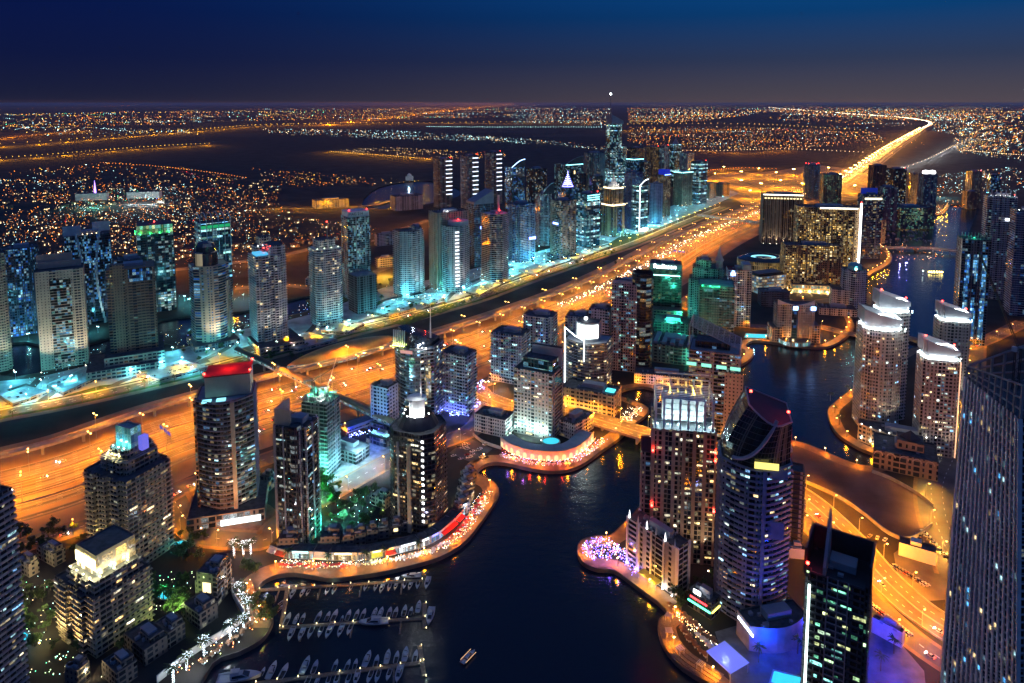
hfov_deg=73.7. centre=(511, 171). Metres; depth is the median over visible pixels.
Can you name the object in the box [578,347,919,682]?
promenade
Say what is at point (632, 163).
tower
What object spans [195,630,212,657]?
palm tree
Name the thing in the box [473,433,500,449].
boundary wall
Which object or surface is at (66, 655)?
fairy lights
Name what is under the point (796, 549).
site hut
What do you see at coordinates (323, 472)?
tree
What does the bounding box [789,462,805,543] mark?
tower
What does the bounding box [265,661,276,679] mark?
motor boat
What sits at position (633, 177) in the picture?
tower
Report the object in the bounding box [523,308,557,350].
tower
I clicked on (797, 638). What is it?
palm tree
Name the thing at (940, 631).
car
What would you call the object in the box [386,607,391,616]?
motor boat
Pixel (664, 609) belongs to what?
quay wall
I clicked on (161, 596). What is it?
swimming pool
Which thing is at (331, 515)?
tree
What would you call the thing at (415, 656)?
motor boat
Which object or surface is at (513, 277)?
street
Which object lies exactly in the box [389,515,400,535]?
townhouse
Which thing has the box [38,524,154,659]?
tower
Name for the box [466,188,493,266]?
tower
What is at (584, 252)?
car park deck
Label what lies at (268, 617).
tree
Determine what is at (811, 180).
tower
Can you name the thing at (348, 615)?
motor boat
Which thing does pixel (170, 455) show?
road
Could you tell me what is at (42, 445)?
metro viaduct
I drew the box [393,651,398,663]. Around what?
motor boat
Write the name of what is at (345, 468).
plaza
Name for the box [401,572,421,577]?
motor boat
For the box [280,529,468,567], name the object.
fairy lights
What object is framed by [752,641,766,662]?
palm tree
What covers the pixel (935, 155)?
road
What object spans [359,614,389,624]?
yacht
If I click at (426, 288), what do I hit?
street
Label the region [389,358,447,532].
tower
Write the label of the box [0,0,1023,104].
sky
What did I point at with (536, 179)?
tower
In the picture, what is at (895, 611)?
pavement
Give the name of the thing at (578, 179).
tower
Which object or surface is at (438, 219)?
tower
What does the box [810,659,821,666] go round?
window
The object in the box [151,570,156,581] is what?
tree
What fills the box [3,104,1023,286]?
distant city lights
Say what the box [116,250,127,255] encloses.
villa
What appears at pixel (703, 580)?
tree
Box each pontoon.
[255,644,425,682]
[259,578,422,627]
[279,602,426,641]
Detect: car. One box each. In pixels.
[905,632,913,636]
[925,651,935,658]
[933,627,943,633]
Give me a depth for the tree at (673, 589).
443.02 m
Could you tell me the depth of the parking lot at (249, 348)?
894.25 m
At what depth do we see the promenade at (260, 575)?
490.55 m
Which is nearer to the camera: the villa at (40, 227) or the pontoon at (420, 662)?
the pontoon at (420, 662)
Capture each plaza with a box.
[327,443,389,483]
[715,607,924,682]
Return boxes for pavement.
[0,206,720,409]
[18,351,563,554]
[19,341,563,538]
[173,383,495,550]
[184,408,475,533]
[681,294,828,300]
[682,303,1015,338]
[683,308,1023,349]
[803,528,940,671]
[809,516,941,649]
[913,477,938,573]
[983,345,986,370]
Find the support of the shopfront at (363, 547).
on the ground at (320, 163)
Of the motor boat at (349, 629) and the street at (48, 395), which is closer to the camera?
the motor boat at (349, 629)
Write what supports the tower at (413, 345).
on the ground at (320, 163)
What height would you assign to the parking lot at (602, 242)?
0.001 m
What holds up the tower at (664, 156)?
on the ground at (320, 163)
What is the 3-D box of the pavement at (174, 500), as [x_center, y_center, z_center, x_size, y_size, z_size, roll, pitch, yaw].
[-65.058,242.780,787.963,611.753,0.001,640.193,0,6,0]
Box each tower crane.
[303,365,336,394]
[318,357,336,394]
[977,247,1023,390]
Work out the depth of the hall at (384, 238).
1540.12 m
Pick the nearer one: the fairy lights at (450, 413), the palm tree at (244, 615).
the palm tree at (244, 615)
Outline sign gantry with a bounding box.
[159,425,171,442]
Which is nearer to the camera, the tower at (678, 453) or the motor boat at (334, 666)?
the motor boat at (334, 666)
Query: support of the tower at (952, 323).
on the ground at (320, 163)
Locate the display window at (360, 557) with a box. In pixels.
[358,554,368,559]
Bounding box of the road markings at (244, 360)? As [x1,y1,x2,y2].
[15,254,598,411]
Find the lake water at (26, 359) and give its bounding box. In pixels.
[0,298,309,376]
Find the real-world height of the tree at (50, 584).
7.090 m
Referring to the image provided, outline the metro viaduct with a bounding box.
[0,203,759,458]
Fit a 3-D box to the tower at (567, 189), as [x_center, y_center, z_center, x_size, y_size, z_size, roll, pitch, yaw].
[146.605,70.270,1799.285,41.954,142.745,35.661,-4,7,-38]
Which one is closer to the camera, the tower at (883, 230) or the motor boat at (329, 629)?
the motor boat at (329, 629)
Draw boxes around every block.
[366,428,389,447]
[563,377,620,416]
[626,509,690,595]
[707,182,715,197]
[716,182,729,196]
[751,269,785,293]
[857,418,935,445]
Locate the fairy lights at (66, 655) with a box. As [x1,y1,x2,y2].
[26,571,173,676]
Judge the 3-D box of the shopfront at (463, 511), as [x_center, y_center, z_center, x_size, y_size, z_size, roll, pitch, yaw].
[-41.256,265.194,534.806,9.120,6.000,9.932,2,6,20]
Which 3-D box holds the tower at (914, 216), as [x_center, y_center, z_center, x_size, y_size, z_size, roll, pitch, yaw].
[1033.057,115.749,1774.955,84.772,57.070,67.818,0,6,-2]
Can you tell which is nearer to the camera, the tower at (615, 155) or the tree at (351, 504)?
the tree at (351, 504)
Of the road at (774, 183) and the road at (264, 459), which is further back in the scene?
the road at (774, 183)
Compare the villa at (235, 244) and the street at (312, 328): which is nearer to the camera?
the street at (312, 328)
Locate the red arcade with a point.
(578, 442)
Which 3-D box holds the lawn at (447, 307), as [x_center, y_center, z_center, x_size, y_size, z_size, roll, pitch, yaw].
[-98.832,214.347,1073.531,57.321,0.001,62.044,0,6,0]
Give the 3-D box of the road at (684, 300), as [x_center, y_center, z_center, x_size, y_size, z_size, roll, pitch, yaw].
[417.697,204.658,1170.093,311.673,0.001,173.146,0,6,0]
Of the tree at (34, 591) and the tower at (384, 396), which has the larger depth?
the tower at (384, 396)
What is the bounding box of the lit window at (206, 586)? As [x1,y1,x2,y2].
[202,582,210,592]
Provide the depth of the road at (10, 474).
805.58 m
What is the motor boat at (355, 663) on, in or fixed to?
on the marina water at (514, 591)
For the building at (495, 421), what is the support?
on the ground at (320, 163)
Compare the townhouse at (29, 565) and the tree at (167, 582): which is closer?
the tree at (167, 582)
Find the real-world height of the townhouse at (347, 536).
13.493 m
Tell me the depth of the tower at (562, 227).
1409.54 m
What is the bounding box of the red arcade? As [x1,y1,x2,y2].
[500,429,593,460]
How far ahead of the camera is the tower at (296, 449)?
493.72 m
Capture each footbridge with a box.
[234,346,280,371]
[279,366,395,426]
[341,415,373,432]
[697,214,759,226]
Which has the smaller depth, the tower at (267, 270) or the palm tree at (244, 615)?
the palm tree at (244, 615)
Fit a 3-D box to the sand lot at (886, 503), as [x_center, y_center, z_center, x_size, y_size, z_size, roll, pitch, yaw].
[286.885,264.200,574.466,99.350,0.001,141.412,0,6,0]
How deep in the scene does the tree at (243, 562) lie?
468.17 m
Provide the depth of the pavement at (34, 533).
528.17 m
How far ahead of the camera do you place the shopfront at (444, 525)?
512.12 m
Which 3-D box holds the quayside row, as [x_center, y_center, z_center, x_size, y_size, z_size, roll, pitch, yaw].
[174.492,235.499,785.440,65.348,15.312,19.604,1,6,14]
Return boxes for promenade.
[235,418,635,627]
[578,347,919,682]
[621,204,949,415]
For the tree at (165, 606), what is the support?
on the ground at (320, 163)
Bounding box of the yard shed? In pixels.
[871,614,904,647]
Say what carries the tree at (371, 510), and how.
on the ground at (320, 163)
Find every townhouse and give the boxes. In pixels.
[17,551,39,577]
[37,539,65,566]
[64,654,89,682]
[101,647,137,682]
[122,619,167,665]
[155,612,185,648]
[182,591,217,629]
[195,553,231,604]
[260,468,274,490]
[276,526,298,545]
[318,522,342,543]
[341,524,353,543]
[354,522,365,543]
[366,520,377,542]
[370,487,390,509]
[377,517,388,538]
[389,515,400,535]
[401,520,407,531]
[453,494,469,513]
[455,486,471,503]
[457,479,472,491]
[458,471,474,487]
[460,463,476,479]
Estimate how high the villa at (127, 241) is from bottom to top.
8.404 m
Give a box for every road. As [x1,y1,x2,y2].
[0,108,929,482]
[3,123,399,146]
[5,110,932,496]
[8,145,205,159]
[14,109,934,513]
[15,112,935,522]
[16,343,563,551]
[172,384,490,548]
[175,248,308,270]
[235,284,309,289]
[278,200,389,208]
[340,152,425,158]
[371,266,392,272]
[372,220,428,241]
[681,295,828,304]
[682,305,1023,344]
[707,167,848,174]
[707,168,774,171]
[707,179,867,184]
[723,176,768,191]
[730,189,759,208]
[775,178,845,195]
[803,517,941,667]
[901,138,972,167]
[917,406,960,575]
[969,345,983,377]
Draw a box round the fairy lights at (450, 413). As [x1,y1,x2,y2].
[351,382,482,436]
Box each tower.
[0,250,13,371]
[0,484,29,682]
[1,242,38,336]
[34,252,89,372]
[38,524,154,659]
[62,221,111,324]
[82,420,175,563]
[86,260,164,381]
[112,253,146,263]
[135,220,176,311]
[180,358,268,531]
[186,241,239,352]
[194,210,232,294]
[247,223,270,328]
[247,240,304,355]
[273,397,321,542]
[300,386,341,475]
[308,221,343,327]
[341,208,370,299]
[347,268,377,313]
[364,378,399,431]
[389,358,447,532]
[392,223,424,297]
[392,310,443,414]
[429,208,467,290]
[433,157,452,207]
[441,219,469,292]
[442,345,477,415]
[460,154,478,208]
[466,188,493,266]
[480,195,508,281]
[485,150,501,203]
[489,325,530,383]
[505,159,524,211]
[507,200,535,262]
[510,342,563,440]
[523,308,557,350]
[527,166,546,201]
[535,182,553,245]
[547,197,578,259]
[554,156,583,198]
[557,174,577,198]
[564,317,612,383]
[565,309,590,349]
[571,172,586,191]
[575,190,599,246]
[583,151,604,201]
[589,174,603,225]
[589,289,610,334]
[601,173,624,236]
[605,93,626,202]
[611,269,653,372]
[624,170,642,229]
[626,157,643,170]
[628,146,645,159]
[631,179,647,231]
[639,160,650,203]
[639,371,716,570]
[646,146,659,182]
[649,181,662,224]
[649,259,681,318]
[658,169,670,216]
[659,144,668,168]
[669,137,680,186]
[673,170,692,205]
[679,152,693,170]
[686,314,743,436]
[688,246,726,332]
[691,160,707,204]
[697,278,735,340]
[713,386,792,620]
[724,261,751,326]
[759,191,803,243]
[767,300,820,346]
[780,241,843,293]
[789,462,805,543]
[792,202,862,265]
[800,508,876,682]
[803,163,820,198]
[819,173,841,203]
[829,262,867,311]
[852,303,905,424]
[857,188,882,258]
[867,164,886,187]
[872,287,912,419]
[875,185,898,230]
[880,219,885,243]
[885,167,906,203]
[897,204,933,228]
[908,173,917,203]
[912,332,961,457]
[917,170,937,219]
[933,299,971,404]
[940,345,1023,682]
[953,232,991,345]
[961,190,979,208]
[965,170,982,200]
[980,190,1017,299]
[986,173,1000,193]
[1003,206,1023,316]
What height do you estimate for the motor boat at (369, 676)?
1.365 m
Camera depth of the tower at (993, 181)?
2158.74 m
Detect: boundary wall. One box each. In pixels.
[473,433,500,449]
[805,479,932,538]
[872,469,932,506]
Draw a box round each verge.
[0,203,814,538]
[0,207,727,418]
[0,207,730,421]
[707,166,867,210]
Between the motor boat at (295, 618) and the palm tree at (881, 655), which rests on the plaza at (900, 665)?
the palm tree at (881, 655)
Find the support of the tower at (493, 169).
on the ground at (320, 163)
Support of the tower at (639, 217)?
on the ground at (320, 163)
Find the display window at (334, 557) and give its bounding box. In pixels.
[329,555,356,559]
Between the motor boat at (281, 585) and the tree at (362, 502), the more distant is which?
the tree at (362, 502)
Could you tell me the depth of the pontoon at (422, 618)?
424.26 m
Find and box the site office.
[899,535,936,565]
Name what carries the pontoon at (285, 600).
on the marina water at (514, 591)
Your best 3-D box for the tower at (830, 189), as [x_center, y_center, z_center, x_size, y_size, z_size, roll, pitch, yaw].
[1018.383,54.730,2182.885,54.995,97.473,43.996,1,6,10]
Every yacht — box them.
[216,666,260,682]
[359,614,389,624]
[426,606,434,625]
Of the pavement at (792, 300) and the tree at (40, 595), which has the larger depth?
the pavement at (792, 300)
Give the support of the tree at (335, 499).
on the ground at (320, 163)
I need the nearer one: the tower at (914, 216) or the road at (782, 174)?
the tower at (914, 216)
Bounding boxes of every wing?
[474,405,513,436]
[559,407,593,438]
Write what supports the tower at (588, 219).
on the ground at (320, 163)
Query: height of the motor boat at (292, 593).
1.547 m
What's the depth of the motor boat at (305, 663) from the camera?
390.78 m
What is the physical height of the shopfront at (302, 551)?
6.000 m
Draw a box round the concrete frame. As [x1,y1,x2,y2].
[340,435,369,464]
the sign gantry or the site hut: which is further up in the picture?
the sign gantry
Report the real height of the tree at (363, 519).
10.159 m
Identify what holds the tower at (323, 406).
on the ground at (320, 163)
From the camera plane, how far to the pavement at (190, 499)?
561.25 m
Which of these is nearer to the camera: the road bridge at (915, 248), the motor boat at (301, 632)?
the motor boat at (301, 632)
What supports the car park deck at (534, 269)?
on the forecourt
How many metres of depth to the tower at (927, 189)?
1873.92 m
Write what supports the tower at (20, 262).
on the ground at (320, 163)
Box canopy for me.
[706,641,748,682]
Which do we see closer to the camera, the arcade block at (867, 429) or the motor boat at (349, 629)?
the motor boat at (349, 629)
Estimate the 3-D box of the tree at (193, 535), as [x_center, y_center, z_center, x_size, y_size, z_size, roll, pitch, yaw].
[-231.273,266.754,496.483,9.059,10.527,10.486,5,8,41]
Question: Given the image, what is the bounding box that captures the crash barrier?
[0,150,893,504]
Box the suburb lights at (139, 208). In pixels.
[1,162,418,257]
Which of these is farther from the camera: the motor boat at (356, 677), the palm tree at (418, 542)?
the palm tree at (418, 542)
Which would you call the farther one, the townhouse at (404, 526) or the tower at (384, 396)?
the tower at (384, 396)
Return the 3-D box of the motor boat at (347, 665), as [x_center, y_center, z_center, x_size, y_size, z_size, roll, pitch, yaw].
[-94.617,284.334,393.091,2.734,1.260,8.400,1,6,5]
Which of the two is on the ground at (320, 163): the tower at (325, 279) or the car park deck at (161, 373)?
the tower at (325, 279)
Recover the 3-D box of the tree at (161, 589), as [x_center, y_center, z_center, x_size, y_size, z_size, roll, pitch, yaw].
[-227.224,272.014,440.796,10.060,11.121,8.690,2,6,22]
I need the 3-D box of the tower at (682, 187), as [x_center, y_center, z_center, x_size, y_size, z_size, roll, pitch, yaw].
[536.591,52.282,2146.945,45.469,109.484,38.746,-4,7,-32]
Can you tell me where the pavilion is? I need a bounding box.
[638,568,661,590]
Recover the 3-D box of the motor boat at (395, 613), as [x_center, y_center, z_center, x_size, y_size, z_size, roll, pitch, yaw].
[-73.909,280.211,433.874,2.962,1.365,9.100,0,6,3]
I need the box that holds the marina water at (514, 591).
[204,205,975,682]
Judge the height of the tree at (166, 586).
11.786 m
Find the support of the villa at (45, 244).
on the ground at (320, 163)
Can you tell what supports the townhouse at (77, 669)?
on the ground at (320, 163)
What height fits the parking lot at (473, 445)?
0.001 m
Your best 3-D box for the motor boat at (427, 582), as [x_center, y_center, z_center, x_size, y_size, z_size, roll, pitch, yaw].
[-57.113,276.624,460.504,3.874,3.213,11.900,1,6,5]
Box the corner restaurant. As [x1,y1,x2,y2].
[688,582,719,619]
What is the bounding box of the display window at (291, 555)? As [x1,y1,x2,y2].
[288,553,312,558]
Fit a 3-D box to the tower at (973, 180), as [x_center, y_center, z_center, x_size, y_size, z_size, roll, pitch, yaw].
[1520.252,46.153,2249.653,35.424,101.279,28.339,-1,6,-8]
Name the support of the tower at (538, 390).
on the ground at (320, 163)
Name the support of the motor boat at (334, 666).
on the marina water at (514, 591)
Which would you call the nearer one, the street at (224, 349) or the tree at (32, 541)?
the tree at (32, 541)
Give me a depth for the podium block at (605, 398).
711.48 m
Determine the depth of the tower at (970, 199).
2072.24 m
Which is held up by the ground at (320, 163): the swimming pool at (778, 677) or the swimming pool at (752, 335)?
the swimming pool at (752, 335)
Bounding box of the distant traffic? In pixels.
[561,108,932,308]
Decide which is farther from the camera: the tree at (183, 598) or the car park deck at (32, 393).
the car park deck at (32, 393)
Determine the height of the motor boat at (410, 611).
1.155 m
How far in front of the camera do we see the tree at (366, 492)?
551.15 m
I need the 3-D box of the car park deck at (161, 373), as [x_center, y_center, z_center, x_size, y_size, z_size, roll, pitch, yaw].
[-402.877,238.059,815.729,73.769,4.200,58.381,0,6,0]
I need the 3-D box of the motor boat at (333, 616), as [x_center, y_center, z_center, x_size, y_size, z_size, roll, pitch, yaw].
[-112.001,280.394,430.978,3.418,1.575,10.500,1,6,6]
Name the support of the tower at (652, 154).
on the ground at (320, 163)
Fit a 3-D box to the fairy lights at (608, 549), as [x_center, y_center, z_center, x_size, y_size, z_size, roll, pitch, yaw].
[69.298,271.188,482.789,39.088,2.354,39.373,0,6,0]
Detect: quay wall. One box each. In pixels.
[0,296,309,376]
[201,206,949,682]
[577,213,975,682]
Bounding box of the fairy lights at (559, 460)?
[502,438,600,465]
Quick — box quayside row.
[634,366,688,387]
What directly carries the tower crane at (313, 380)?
on the tower at (323, 406)
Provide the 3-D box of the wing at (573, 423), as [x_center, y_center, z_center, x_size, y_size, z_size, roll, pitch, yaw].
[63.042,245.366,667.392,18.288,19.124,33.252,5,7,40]
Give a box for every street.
[0,207,724,416]
[5,376,45,404]
[38,390,56,400]
[108,360,209,387]
[196,345,233,363]
[217,352,255,363]
[306,324,315,331]
[358,316,381,322]
[366,285,430,313]
[415,296,469,314]
[443,266,514,300]
[500,244,607,284]
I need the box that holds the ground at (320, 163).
[0,137,1023,682]
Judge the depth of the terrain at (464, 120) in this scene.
12082.86 m
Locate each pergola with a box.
[665,611,673,621]
[665,627,673,636]
[675,644,684,655]
[696,659,705,671]
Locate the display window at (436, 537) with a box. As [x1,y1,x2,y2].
[432,534,439,542]
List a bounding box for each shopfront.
[266,538,278,553]
[274,545,292,557]
[288,543,316,558]
[313,543,332,559]
[329,544,359,560]
[358,544,369,560]
[369,541,382,558]
[382,539,395,556]
[394,533,419,553]
[415,530,430,547]
[423,526,439,543]
[431,515,457,537]
[446,508,464,522]
[452,507,464,514]
[467,490,473,503]
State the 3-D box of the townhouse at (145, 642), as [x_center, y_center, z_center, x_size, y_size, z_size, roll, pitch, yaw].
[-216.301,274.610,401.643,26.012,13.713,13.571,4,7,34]
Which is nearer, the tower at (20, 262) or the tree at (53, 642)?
the tree at (53, 642)
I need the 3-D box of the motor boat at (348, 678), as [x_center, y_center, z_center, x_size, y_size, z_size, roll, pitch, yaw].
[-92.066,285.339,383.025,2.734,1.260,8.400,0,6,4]
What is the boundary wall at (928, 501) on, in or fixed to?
on the ground at (320, 163)
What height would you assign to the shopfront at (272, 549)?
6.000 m
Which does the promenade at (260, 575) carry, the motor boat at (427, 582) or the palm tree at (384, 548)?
the palm tree at (384, 548)
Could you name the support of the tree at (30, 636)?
on the ground at (320, 163)
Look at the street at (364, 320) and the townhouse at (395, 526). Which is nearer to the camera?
the townhouse at (395, 526)
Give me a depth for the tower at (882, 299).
685.56 m
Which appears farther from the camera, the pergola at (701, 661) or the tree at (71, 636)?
the tree at (71, 636)
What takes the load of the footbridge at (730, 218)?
on the ground at (320, 163)
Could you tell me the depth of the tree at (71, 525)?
511.18 m
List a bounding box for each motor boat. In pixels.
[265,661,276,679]
[275,584,288,587]
[278,663,287,678]
[283,612,290,624]
[287,626,295,640]
[290,588,296,598]
[292,613,298,623]
[298,627,305,639]
[299,613,305,623]
[299,655,309,674]
[307,626,314,638]
[310,659,317,673]
[314,610,321,622]
[317,626,323,637]
[324,611,329,621]
[325,623,334,637]
[330,609,337,621]
[331,659,337,671]
[333,675,339,682]
[337,623,344,636]
[344,659,350,669]
[345,609,350,620]
[345,673,351,682]
[347,624,353,634]
[352,658,357,668]
[353,609,358,619]
[353,669,360,682]
[359,608,365,619]
[361,650,370,667]
[366,671,373,682]
[371,607,376,616]
[373,655,378,666]
[375,669,380,682]
[378,607,383,616]
[379,584,384,592]
[383,649,390,663]
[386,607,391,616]
[386,668,391,680]
[392,607,397,617]
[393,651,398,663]
[395,664,403,682]
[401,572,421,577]
[401,605,406,616]
[401,646,408,661]
[408,607,412,615]
[412,649,417,661]
[415,600,420,612]
[424,576,430,587]
[460,649,475,664]
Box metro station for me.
[287,336,392,372]
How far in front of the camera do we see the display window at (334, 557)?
479.42 m
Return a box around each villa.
[6,240,14,244]
[12,229,20,233]
[35,225,44,228]
[40,241,48,245]
[46,229,54,233]
[53,231,62,235]
[54,224,63,228]
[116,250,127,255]
[118,244,128,248]
[124,239,131,243]
[173,224,181,228]
[174,242,183,247]
[175,252,185,257]
[180,247,188,251]
[232,242,238,246]
[243,243,250,247]
[264,224,273,228]
[279,230,286,234]
[288,227,296,231]
[291,242,299,247]
[295,239,303,243]
[320,224,328,228]
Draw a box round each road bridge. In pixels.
[477,388,944,640]
[880,245,955,253]
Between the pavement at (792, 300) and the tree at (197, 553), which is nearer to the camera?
the tree at (197, 553)
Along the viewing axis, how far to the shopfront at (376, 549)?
482.36 m
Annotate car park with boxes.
[757,287,789,306]
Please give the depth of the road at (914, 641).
409.48 m
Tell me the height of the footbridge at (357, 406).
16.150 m
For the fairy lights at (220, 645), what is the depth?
404.04 m
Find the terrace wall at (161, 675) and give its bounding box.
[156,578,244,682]
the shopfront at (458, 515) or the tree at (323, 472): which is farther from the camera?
the tree at (323, 472)
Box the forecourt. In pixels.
[0,191,738,407]
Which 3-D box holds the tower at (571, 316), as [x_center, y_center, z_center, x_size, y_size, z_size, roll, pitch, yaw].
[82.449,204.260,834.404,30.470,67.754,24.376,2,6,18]
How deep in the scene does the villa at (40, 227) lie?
1737.41 m
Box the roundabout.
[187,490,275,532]
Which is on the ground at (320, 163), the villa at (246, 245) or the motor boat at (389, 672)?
the villa at (246, 245)
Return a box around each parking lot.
[8,383,29,390]
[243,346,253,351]
[450,439,491,463]
[581,239,608,247]
[894,535,947,600]
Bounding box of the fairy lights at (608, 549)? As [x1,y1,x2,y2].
[581,536,636,574]
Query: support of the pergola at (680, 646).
on the boardwalk steps
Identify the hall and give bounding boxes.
[75,180,108,200]
[126,191,161,197]
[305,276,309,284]
[312,197,348,208]
[374,231,392,245]
[375,254,393,267]
[390,193,422,210]
[405,173,412,180]
[652,331,695,365]
[654,314,688,334]
[736,598,803,653]
[737,253,779,270]
[816,303,856,316]
[873,430,938,481]
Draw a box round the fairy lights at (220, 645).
[173,590,256,672]
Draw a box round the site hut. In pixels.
[788,540,804,559]
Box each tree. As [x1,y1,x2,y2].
[16,522,28,537]
[16,542,24,553]
[21,527,32,538]
[22,607,27,616]
[22,612,33,627]
[23,620,35,630]
[24,544,31,550]
[24,583,32,590]
[25,631,41,646]
[26,614,38,623]
[26,632,40,646]
[27,538,35,544]
[29,585,42,599]
[35,534,44,541]
[35,588,46,601]
[37,603,48,611]
[37,619,51,630]
[42,525,51,536]
[44,580,53,590]
[45,609,56,622]
[46,515,60,526]
[48,525,56,536]
[49,638,58,649]
[53,526,61,534]
[66,631,74,640]
[69,522,77,529]
[70,544,75,552]
[71,638,81,652]
[76,533,87,539]
[114,636,123,648]
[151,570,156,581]
[152,581,168,601]
[154,582,170,598]
[160,601,171,613]
[162,580,172,584]
[163,662,180,682]
[164,593,175,606]
[167,587,179,597]
[170,540,182,551]
[174,579,182,587]
[175,549,187,560]
[175,602,182,611]
[176,541,185,549]
[176,649,194,671]
[179,584,191,593]
[179,591,189,602]
[180,571,190,583]
[182,551,192,560]
[185,538,194,551]
[188,530,202,541]
[193,546,204,560]
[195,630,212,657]
[200,528,208,536]
[220,617,237,636]
[226,536,240,558]
[230,577,247,598]
[233,587,248,604]
[235,609,251,627]
[237,540,247,556]
[239,557,252,569]
[239,593,255,618]
[244,535,257,556]
[246,561,254,570]
[251,591,260,600]
[251,602,258,612]
[253,604,268,620]
[259,596,274,606]
[263,594,274,605]
[264,610,276,621]
[267,606,278,619]
[282,547,292,562]
[320,467,326,476]
[320,474,328,483]
[321,481,326,490]
[323,550,331,563]
[328,473,336,481]
[328,512,337,520]
[331,495,339,505]
[334,480,341,488]
[335,501,345,509]
[336,509,348,521]
[345,502,354,510]
[350,495,357,505]
[351,488,360,495]
[358,486,369,499]
[358,498,366,509]
[358,513,370,523]
[360,549,370,560]
[368,506,375,513]
[369,482,379,490]
[379,509,385,517]
[381,545,390,557]
[413,538,422,551]
[667,582,683,597]
[673,586,686,597]
[675,595,686,607]
[699,575,710,585]
[708,567,713,579]
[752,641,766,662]
[791,632,802,653]
[874,649,888,670]
[887,633,901,653]
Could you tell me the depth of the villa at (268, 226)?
1750.84 m
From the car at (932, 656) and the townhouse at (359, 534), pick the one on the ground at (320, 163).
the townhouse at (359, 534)
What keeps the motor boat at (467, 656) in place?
on the marina water at (514, 591)
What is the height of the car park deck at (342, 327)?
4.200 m
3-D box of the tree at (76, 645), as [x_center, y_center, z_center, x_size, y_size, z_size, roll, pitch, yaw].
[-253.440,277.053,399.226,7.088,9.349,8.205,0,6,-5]
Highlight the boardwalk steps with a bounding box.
[660,614,723,682]
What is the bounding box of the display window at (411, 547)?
[397,543,419,553]
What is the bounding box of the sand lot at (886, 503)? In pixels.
[790,446,919,535]
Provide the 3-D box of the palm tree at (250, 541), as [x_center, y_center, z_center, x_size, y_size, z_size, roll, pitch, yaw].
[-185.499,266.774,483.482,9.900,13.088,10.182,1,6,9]
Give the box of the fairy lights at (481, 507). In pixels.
[467,491,492,526]
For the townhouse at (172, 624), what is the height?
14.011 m
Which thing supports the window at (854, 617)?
in the tower at (839, 568)
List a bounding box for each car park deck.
[0,386,47,406]
[46,367,92,395]
[136,360,207,380]
[289,332,336,351]
[321,320,363,334]
[365,303,414,317]
[406,293,443,305]
[463,280,500,296]
[519,262,555,275]
[568,248,598,260]
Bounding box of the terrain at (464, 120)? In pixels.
[0,105,1023,149]
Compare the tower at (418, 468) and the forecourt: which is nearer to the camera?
the tower at (418, 468)
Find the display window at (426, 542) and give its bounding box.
[421,539,429,546]
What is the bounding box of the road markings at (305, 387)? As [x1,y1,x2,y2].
[1,210,755,514]
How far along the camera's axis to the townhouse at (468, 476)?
569.84 m
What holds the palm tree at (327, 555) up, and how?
on the promenade at (260, 575)
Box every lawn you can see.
[69,384,112,394]
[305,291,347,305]
[392,312,435,324]
[431,302,466,312]
[609,233,648,246]
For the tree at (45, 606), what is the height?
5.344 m
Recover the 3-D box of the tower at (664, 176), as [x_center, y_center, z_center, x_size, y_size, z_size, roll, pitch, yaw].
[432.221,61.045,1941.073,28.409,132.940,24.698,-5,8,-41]
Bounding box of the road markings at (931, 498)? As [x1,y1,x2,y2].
[51,322,1023,657]
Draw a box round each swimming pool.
[157,593,177,599]
[542,437,559,444]
[744,333,766,338]
[769,669,800,682]
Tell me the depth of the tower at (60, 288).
826.11 m
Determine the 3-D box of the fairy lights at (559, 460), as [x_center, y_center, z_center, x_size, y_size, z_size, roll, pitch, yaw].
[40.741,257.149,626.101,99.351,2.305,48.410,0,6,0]
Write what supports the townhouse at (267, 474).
on the ground at (320, 163)
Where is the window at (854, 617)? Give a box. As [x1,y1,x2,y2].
[853,616,865,622]
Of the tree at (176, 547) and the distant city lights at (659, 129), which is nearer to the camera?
the tree at (176, 547)
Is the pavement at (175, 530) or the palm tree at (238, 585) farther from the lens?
the pavement at (175, 530)
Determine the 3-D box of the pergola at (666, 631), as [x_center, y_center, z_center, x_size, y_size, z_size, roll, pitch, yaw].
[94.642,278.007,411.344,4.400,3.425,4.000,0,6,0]
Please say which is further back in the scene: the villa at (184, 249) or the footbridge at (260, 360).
the villa at (184, 249)
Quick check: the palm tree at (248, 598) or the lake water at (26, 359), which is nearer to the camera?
the palm tree at (248, 598)
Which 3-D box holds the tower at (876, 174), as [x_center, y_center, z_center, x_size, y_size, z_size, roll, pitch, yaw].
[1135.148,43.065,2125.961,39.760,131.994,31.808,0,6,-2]
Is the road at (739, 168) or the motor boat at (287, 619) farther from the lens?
the road at (739, 168)
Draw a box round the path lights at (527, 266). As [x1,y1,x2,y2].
[44,201,962,377]
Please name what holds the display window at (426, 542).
in the shopfront at (423, 536)

